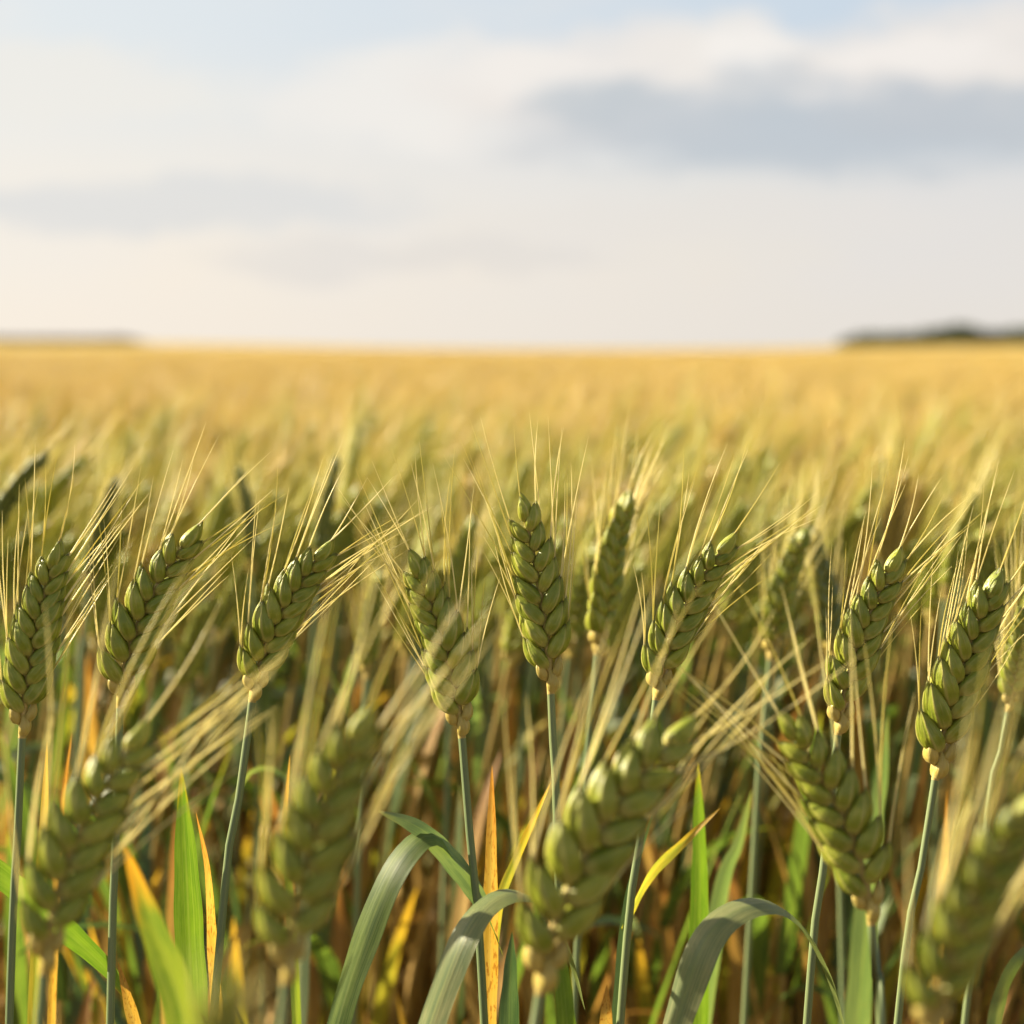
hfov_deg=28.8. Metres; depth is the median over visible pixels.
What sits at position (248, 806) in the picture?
wheat shoot
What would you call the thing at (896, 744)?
wheat shoot
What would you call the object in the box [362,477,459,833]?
wheat stalk
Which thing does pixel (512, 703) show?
wheat shoot
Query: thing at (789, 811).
wheat stalk
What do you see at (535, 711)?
wheat stalk
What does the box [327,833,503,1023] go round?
wheat shoot
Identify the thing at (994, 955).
wheat stalk
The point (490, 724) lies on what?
wheat stalk
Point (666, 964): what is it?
wheat shoot
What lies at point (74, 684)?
wheat stalk
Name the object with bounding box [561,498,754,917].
wheat stalk
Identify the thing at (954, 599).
wheat stalk
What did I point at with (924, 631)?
wheat stalk
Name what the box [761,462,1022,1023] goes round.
wheat stalk
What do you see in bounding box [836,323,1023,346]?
distant wood
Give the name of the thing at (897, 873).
wheat shoot
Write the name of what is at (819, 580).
wheat stalk
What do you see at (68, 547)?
wheat stalk
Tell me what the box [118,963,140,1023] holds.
wheat shoot
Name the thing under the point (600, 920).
wheat shoot
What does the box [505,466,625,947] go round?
wheat stalk
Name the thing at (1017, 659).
wheat stalk
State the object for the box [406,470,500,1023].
wheat stalk
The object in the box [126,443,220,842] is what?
wheat stalk
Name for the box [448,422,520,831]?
wheat stalk
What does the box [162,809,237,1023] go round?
wheat shoot
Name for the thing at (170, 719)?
wheat shoot
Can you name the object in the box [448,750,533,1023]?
wheat shoot
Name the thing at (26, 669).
wheat stalk
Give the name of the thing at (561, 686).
wheat stalk
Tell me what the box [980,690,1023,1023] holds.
wheat stalk
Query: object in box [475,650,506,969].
wheat shoot
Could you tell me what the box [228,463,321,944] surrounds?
wheat stalk
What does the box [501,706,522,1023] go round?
wheat shoot
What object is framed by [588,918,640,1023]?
wheat shoot
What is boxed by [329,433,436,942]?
wheat stalk
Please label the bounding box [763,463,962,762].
wheat stalk
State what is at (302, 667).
wheat stalk
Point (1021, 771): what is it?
wheat stalk
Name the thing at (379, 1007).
wheat stalk
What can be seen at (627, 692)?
wheat stalk
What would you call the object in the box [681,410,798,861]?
wheat stalk
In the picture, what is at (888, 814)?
wheat shoot
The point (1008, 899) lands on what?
wheat shoot
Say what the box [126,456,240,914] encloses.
wheat stalk
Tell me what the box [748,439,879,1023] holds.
wheat stalk
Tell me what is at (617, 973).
wheat shoot
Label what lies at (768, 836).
wheat stalk
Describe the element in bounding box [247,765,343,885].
wheat shoot
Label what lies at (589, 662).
wheat stalk
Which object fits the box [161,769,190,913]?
wheat shoot
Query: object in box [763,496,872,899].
wheat stalk
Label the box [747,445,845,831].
wheat stalk
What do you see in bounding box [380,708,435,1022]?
wheat shoot
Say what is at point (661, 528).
wheat stalk
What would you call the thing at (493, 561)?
wheat stalk
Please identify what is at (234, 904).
wheat shoot
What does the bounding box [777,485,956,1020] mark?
wheat stalk
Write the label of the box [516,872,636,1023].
wheat shoot
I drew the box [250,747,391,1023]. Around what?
wheat shoot
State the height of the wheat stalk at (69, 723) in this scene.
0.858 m
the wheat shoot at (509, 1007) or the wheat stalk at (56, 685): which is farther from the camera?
the wheat stalk at (56, 685)
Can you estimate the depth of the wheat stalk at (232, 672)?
2.08 m
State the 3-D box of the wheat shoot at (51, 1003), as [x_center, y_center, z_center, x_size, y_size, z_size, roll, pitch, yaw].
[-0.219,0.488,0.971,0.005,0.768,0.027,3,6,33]
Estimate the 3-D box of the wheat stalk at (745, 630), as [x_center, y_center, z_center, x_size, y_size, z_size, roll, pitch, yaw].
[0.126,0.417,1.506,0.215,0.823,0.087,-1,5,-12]
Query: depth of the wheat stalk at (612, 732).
1.82 m
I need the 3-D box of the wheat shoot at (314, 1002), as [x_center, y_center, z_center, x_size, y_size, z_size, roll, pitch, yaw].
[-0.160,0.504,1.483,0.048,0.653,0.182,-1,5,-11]
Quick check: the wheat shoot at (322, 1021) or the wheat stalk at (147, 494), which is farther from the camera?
the wheat stalk at (147, 494)
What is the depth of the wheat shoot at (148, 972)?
1.45 m
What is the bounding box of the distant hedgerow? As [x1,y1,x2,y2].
[0,336,148,342]
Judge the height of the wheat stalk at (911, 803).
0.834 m
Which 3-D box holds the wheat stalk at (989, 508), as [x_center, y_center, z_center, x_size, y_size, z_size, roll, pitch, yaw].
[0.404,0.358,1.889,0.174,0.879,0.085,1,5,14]
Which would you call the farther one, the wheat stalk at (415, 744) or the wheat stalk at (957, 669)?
the wheat stalk at (415, 744)
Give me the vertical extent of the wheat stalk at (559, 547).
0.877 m
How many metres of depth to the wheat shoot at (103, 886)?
1.38 m
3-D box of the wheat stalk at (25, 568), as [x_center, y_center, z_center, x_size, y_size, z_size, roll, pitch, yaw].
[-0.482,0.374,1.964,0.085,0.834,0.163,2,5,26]
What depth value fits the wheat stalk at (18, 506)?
1.93 m
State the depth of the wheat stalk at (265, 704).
1.64 m
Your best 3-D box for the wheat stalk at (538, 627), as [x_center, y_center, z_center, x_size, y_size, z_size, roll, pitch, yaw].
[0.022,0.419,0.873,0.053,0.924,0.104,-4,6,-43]
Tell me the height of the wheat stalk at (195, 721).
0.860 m
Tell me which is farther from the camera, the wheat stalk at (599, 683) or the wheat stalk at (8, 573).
the wheat stalk at (599, 683)
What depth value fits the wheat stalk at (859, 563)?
1.87 m
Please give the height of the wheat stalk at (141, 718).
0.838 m
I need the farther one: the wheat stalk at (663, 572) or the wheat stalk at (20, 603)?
the wheat stalk at (20, 603)
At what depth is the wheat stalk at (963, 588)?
2.03 m
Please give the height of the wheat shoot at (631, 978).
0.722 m
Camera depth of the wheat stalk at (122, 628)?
0.84 m
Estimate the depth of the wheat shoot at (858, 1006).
1.12 m
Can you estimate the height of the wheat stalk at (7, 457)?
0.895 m
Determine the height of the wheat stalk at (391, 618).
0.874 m
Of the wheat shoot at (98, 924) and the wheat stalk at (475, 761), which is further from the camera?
the wheat stalk at (475, 761)
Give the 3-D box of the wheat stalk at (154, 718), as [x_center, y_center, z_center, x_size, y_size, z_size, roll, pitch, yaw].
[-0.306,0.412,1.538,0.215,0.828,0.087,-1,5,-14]
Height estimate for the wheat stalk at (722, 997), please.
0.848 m
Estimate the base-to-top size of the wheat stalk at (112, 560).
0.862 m
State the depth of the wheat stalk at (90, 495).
1.88 m
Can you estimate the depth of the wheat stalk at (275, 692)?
1.74 m
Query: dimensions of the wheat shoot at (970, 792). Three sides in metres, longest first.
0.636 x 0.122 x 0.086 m
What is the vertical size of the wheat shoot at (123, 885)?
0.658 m
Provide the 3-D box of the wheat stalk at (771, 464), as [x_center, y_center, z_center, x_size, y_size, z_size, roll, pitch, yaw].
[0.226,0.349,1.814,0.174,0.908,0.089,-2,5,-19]
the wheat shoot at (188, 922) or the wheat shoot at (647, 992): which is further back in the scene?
the wheat shoot at (647, 992)
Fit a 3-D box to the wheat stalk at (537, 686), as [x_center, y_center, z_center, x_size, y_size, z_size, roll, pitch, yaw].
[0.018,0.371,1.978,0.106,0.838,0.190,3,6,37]
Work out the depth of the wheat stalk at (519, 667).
1.96 m
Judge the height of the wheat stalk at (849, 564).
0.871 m
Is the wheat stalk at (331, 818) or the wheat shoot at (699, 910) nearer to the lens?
the wheat stalk at (331, 818)
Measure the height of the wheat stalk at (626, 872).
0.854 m
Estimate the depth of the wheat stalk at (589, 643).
1.63 m
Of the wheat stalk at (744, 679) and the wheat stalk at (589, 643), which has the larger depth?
the wheat stalk at (744, 679)
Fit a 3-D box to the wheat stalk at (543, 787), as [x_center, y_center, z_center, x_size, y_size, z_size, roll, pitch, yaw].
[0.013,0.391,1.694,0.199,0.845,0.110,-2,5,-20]
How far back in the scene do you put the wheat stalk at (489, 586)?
1.51 m
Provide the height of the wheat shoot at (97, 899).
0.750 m
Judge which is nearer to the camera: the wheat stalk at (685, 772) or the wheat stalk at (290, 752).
the wheat stalk at (290, 752)
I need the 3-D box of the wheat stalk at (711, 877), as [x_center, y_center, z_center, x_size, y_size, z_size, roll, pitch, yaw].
[0.192,0.406,1.701,0.108,0.814,0.221,4,6,40]
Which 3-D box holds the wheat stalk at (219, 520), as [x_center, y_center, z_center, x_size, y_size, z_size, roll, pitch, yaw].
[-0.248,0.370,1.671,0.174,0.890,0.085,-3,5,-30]
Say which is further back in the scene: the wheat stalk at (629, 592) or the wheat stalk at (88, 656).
the wheat stalk at (88, 656)
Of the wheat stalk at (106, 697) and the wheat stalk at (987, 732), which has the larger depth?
the wheat stalk at (106, 697)
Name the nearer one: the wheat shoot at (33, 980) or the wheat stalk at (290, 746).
the wheat shoot at (33, 980)
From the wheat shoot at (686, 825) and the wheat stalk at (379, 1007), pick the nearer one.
the wheat stalk at (379, 1007)
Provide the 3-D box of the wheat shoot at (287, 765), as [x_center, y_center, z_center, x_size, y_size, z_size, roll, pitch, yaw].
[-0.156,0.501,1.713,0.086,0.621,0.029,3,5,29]
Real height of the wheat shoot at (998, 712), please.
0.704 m
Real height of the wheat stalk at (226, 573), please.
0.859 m
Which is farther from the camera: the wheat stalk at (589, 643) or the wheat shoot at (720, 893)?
the wheat stalk at (589, 643)
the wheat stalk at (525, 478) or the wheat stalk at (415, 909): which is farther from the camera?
the wheat stalk at (525, 478)
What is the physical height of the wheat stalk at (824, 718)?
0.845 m
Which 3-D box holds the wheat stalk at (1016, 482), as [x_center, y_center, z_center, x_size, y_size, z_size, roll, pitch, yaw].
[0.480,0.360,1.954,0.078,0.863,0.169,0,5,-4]
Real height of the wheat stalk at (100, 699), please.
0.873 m
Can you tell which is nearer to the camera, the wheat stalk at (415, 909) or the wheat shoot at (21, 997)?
the wheat shoot at (21, 997)
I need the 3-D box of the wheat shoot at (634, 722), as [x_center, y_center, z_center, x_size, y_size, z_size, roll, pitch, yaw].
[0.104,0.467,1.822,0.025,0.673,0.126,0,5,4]
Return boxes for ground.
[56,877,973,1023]
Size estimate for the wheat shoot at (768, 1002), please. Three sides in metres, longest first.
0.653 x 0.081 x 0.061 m
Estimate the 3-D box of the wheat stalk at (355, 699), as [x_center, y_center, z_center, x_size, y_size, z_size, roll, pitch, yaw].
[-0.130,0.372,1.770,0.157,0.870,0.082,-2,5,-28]
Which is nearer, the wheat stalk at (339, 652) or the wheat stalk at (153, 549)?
the wheat stalk at (153, 549)
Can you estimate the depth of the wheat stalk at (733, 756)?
1.78 m
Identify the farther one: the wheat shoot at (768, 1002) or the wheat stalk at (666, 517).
the wheat stalk at (666, 517)
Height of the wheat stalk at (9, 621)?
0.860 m
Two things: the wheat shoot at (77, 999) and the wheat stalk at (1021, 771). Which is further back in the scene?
the wheat stalk at (1021, 771)
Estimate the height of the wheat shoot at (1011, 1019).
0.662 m
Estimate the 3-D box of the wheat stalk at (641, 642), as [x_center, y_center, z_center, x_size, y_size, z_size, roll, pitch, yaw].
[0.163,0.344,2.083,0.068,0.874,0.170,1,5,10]
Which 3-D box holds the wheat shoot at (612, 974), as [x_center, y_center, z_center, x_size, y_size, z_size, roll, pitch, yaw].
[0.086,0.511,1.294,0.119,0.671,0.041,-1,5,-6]
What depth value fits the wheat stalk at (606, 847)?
0.64 m
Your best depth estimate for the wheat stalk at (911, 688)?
1.79 m
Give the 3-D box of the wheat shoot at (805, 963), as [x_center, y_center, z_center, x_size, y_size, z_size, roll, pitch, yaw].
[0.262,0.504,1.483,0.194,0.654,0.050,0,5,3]
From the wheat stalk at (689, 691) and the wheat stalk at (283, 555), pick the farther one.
the wheat stalk at (689, 691)
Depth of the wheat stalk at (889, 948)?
1.55 m
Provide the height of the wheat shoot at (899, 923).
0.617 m
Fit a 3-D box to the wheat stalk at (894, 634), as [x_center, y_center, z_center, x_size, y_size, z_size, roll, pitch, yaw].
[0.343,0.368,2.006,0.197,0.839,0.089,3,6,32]
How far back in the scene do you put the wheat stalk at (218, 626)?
1.56 m
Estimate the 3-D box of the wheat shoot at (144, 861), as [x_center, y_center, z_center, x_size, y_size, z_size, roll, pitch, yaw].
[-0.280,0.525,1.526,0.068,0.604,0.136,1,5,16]
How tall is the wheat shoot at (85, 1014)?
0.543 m
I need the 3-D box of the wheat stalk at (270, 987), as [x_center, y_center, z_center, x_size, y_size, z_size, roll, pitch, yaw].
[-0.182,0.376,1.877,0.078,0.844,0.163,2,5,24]
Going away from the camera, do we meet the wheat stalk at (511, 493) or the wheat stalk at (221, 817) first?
the wheat stalk at (511, 493)
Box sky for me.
[0,0,1023,348]
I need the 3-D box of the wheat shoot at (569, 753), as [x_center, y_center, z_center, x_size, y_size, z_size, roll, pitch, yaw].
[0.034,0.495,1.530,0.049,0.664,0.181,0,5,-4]
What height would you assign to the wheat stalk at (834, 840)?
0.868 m
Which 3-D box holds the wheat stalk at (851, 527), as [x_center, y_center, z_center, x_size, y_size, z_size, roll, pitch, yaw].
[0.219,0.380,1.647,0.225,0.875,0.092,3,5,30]
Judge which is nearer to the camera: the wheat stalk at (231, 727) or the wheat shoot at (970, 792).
the wheat shoot at (970, 792)
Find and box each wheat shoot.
[0,734,77,1023]
[0,735,69,1023]
[0,770,145,1023]
[0,847,138,1023]
[0,891,0,970]
[1,755,118,1023]
[2,760,161,1023]
[5,831,27,1023]
[15,922,208,977]
[25,896,90,1023]
[26,951,126,1023]
[27,746,47,1023]
[44,655,129,890]
[47,734,71,1023]
[52,785,131,1011]
[61,899,70,1023]
[64,800,152,1001]
[68,716,208,758]
[78,975,93,1023]
[80,617,104,1023]
[88,746,231,1023]
[105,716,112,908]
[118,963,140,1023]
[119,717,188,1023]
[124,845,197,1023]
[131,699,248,1023]
[144,934,209,994]
[146,660,221,885]
[160,732,245,1020]
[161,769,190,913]
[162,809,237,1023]
[169,794,309,961]
[170,757,387,1023]
[174,773,207,1023]
[196,814,216,997]
[233,766,311,1023]
[241,876,344,1019]
[245,793,318,1012]
[247,708,330,1009]
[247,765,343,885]
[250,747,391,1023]
[270,790,321,1023]
[277,738,296,800]
[280,815,371,1023]
[282,758,300,1023]
[309,791,411,1023]
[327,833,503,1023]
[328,828,365,936]
[362,677,425,1018]
[363,710,482,1023]
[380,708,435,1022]
[397,787,463,1023]
[404,780,564,1023]
[418,889,584,1023]
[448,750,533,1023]
[451,667,525,990]
[464,768,583,1023]
[468,912,662,1023]
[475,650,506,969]
[483,769,497,1023]
[498,783,550,945]
[499,933,518,1023]
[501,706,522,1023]
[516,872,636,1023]
[520,719,544,1023]
[552,712,577,881]
[555,939,575,1023]
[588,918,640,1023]
[598,660,720,1023]
[599,986,611,1023]
[603,733,673,1023]
[609,794,740,1023]
[612,817,651,1023]
[617,674,640,941]
[636,827,773,1023]
[641,682,672,1023]
[663,898,843,1023]
[666,704,687,924]
[689,764,708,1023]
[708,791,751,1023]
[711,713,820,1023]
[721,806,807,1023]
[727,840,768,1023]
[735,749,846,1023]
[761,811,847,1023]
[764,985,913,1023]
[765,730,922,1023]
[768,728,820,1006]
[779,677,894,1002]
[786,738,832,1023]
[793,684,846,947]
[798,926,915,1023]
[824,746,908,1023]
[825,767,927,1023]
[827,896,920,1023]
[832,698,918,1023]
[844,716,888,1023]
[877,811,951,1023]
[883,705,952,968]
[885,837,975,1007]
[889,868,1011,1001]
[916,693,1003,1023]
[932,793,947,987]
[949,765,1023,1023]
[954,742,1013,1023]
[964,786,1014,988]
[975,782,1023,1023]
[987,946,1023,1023]
[1002,907,1022,1023]
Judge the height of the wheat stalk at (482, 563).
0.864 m
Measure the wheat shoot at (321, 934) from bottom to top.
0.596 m
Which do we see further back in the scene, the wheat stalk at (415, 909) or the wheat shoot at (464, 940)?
the wheat stalk at (415, 909)
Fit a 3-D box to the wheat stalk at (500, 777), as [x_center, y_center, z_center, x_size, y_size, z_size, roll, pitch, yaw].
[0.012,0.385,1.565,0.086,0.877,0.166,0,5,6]
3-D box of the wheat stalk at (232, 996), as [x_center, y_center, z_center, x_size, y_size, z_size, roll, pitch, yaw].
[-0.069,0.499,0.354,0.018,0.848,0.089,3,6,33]
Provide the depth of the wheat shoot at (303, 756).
1.56 m
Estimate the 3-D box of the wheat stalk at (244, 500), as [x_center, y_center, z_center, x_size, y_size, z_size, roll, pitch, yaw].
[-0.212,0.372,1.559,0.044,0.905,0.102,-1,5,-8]
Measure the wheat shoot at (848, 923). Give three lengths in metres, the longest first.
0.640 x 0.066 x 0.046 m
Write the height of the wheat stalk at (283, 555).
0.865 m
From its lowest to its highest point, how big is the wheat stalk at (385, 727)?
0.840 m
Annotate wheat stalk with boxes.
[0,407,91,526]
[0,415,47,468]
[0,424,63,647]
[0,432,68,595]
[0,445,85,668]
[0,445,130,994]
[0,446,146,1023]
[0,464,110,908]
[0,467,112,740]
[0,471,98,933]
[0,474,212,1023]
[0,483,54,729]
[0,484,90,736]
[0,496,168,971]
[0,499,57,613]
[0,501,96,1007]
[0,508,41,553]
[0,510,213,999]
[1,406,136,1009]
[1,425,112,1023]
[2,456,120,734]
[2,549,292,1023]
[3,429,80,614]
[4,491,144,831]
[5,478,120,748]
[6,434,71,529]
[8,492,188,775]
[12,457,159,725]
[19,439,97,606]
[23,485,80,585]
[28,488,126,834]
[44,459,104,1009]
[47,445,102,511]
[49,493,235,919]
[51,442,202,999]
[54,435,129,780]
[56,439,169,767]
[56,457,182,1000]
[57,426,150,1023]
[59,541,259,915]
[60,475,173,756]
[75,454,140,851]
[89,423,284,1023]
[92,435,205,811]
[99,455,234,826]
[116,430,224,845]
[116,487,303,910]
[121,514,247,938]
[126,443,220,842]
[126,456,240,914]
[138,496,306,971]
[139,463,265,877]
[143,465,240,833]
[153,431,290,1023]
[157,476,233,799]
[160,438,235,912]
[162,457,261,786]
[169,451,391,982]
[170,447,302,863]
[170,476,373,1021]
[177,463,297,837]
[184,941,286,1023]
[188,485,341,937]
[189,463,286,820]
[195,445,417,1023]
[195,450,328,916]
[201,453,292,920]
[204,459,297,930]
[204,469,280,938]
[207,411,264,1023]
[211,443,429,1006]
[213,436,383,1023]
[219,430,363,1023]
[225,446,347,930]
[227,453,373,993]
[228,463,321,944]
[232,449,383,909]
[242,490,480,985]
[244,417,448,1016]
[244,439,422,1023]
[244,456,348,976]
[248,470,369,1023]
[254,540,501,1023]
[271,446,449,833]
[282,430,347,923]
[282,464,438,925]
[300,434,379,715]
[304,488,501,1023]
[305,404,359,779]
[316,439,414,801]
[320,443,427,907]
[321,383,522,953]
[321,460,466,1020]
[327,440,401,881]
[328,515,526,1023]
[329,362,426,894]
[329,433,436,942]
[337,435,442,875]
[338,410,418,884]
[338,434,498,1023]
[338,437,421,786]
[341,508,422,1023]
[344,467,497,906]
[345,449,440,897]
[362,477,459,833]
[365,450,464,877]
[369,490,497,1023]
[371,434,498,982]
[371,459,512,953]
[374,468,508,969]
[374,497,588,978]
[375,438,536,977]
[379,437,547,807]
[390,499,683,1019]
[396,476,533,1020]
[403,450,505,999]
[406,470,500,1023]
[408,488,576,861]
[411,481,648,959]
[412,457,570,960]
[416,454,577,720]
[416,458,594,780]
[418,439,486,1015]
[418,440,585,1021]
[418,457,570,814]
[419,405,553,809]
[423,447,573,877]
[425,430,635,888]
[430,441,471,949]
[434,465,512,960]
[439,451,636,867]
[444,414,588,893]
[446,478,553,943]
[448,416,540,773]
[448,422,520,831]
[462,510,595,904]
[464,459,617,1023]
[464,479,573,1023]
[464,492,684,1007]
[476,452,583,978]
[494,451,602,780]
[496,459,615,1023]
[499,408,568,683]
[499,449,687,1023]
[504,573,855,1023]
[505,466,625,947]
[516,426,695,808]
[522,432,673,1023]
[523,465,618,838]
[524,444,625,821]
[528,447,600,845]
[530,434,685,991]
[539,448,726,835]
[543,476,665,1023]
[550,451,660,809]
[557,455,695,936]
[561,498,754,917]
[567,457,636,948]
[568,444,675,1023]
[569,437,736,1011]
[570,453,695,731]
[571,496,640,787]
[572,407,667,1023]
[572,467,695,774]
[574,450,639,777]
[578,448,731,818]
[586,443,652,763]
[589,471,757,963]
[589,492,846,1023]
[590,460,825,999]
[600,438,715,1011]
[600,456,656,762]
[601,481,741,953]
[606,470,827,1023]
[608,511,847,1008]
[613,396,777,1023]
[616,443,821,1023]
[623,467,775,950]
[634,450,722,1016]
[636,442,796,1023]
[637,427,706,699]
[651,487,741,846]
[652,582,914,1023]
[658,528,820,1023]
[668,418,777,892]
[670,395,817,885]
[671,497,790,906]
[673,447,805,981]
[676,449,913,1023]
[680,438,757,858]
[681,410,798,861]
[684,413,772,900]
[687,422,907,1023]
[689,470,831,895]
[711,447,852,1022]
[711,489,850,1023]
[715,442,820,1012]
[715,465,872,998]
[723,452,930,1023]
[727,445,831,831]
[741,461,858,1023]
[742,486,892,1017]
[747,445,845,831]
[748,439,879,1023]
[748,470,937,1021]
[749,474,947,955]
[760,460,846,1023]
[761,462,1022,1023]
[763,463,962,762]
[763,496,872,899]
[772,439,957,915]
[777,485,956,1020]
[789,450,970,886]
[799,451,945,952]
[803,441,992,1023]
[814,446,976,953]
[815,520,1023,1016]
[820,457,912,730]
[825,437,978,766]
[827,443,918,961]
[828,484,979,977]
[829,459,1023,1003]
[832,431,924,885]
[832,500,1018,963]
[846,496,990,981]
[848,474,1023,896]
[848,511,1023,1023]
[850,424,1023,902]
[865,405,962,964]
[873,411,902,986]
[878,421,1016,1019]
[882,443,1014,1023]
[883,448,975,967]
[884,452,1023,1023]
[885,499,1016,909]
[886,472,1023,1023]
[888,423,937,820]
[888,427,971,694]
[894,410,1023,995]
[894,461,1023,1023]
[896,427,1022,805]
[899,424,1021,923]
[900,697,1023,1020]
[901,452,1023,1011]
[902,478,1023,1023]
[903,647,1023,1023]
[908,467,1023,1023]
[921,415,997,934]
[928,440,1006,984]
[940,428,1023,1018]
[942,489,1023,1023]
[946,429,1020,854]
[949,766,1023,1023]
[961,514,1023,1023]
[965,445,1023,1023]
[971,601,1023,1020]
[978,703,1023,1023]
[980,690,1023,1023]
[986,736,1023,1005]
[990,694,1017,792]
[1001,857,1023,1023]
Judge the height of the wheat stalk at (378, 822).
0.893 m
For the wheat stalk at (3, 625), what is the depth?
1.91 m
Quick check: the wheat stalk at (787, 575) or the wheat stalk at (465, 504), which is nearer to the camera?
the wheat stalk at (787, 575)
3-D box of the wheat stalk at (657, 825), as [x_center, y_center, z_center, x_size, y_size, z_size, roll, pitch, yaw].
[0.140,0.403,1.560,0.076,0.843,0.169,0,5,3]
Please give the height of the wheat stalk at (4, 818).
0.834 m
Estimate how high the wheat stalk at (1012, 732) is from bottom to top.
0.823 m
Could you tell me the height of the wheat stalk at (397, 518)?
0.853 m
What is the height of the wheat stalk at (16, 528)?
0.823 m
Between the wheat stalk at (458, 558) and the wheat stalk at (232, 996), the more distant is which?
the wheat stalk at (458, 558)
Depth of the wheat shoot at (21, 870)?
1.70 m
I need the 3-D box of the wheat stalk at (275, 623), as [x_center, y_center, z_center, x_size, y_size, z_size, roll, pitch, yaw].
[-0.114,0.425,0.866,0.176,0.911,0.037,-2,5,-28]
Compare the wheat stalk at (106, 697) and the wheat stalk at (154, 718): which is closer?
the wheat stalk at (154, 718)
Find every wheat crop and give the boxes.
[0,343,1023,360]
[0,350,1023,1023]
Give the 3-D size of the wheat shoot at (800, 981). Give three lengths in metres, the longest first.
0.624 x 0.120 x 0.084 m
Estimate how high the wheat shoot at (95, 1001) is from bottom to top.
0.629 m
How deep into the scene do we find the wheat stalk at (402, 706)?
1.53 m
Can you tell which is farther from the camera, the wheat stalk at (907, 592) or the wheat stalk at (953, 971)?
the wheat stalk at (907, 592)
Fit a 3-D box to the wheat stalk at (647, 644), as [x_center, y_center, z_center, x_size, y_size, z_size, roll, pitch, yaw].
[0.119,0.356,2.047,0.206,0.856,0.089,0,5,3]
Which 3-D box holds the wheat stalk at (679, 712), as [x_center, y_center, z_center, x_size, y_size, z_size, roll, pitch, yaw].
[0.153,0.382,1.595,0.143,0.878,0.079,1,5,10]
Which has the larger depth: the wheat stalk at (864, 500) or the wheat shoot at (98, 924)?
the wheat stalk at (864, 500)
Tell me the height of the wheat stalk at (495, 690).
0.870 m
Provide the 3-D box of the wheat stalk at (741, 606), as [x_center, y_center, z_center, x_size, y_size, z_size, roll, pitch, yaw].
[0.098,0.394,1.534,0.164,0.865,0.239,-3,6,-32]
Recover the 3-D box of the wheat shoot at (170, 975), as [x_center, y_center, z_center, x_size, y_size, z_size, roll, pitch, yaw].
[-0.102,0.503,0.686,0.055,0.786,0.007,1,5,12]
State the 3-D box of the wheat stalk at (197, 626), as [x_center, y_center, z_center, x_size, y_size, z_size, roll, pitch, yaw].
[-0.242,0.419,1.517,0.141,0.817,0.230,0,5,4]
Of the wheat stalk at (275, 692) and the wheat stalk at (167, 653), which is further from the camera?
the wheat stalk at (167, 653)
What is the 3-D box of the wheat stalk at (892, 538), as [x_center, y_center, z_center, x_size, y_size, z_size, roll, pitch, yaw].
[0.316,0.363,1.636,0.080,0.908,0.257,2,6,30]
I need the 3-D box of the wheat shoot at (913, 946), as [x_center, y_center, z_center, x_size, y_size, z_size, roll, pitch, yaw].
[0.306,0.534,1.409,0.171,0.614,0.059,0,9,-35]
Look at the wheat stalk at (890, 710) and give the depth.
1.72 m
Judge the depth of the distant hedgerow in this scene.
1141.08 m
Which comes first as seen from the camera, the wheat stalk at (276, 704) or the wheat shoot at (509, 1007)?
the wheat shoot at (509, 1007)
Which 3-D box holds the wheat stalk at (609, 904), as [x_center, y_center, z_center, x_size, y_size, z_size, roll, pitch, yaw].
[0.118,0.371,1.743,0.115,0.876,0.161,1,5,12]
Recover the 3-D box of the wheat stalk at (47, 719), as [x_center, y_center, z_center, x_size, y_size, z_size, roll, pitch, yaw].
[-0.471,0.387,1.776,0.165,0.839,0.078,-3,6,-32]
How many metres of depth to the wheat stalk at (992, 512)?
1.61 m
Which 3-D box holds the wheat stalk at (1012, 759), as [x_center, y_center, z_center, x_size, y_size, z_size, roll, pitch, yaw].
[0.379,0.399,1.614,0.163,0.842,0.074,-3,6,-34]

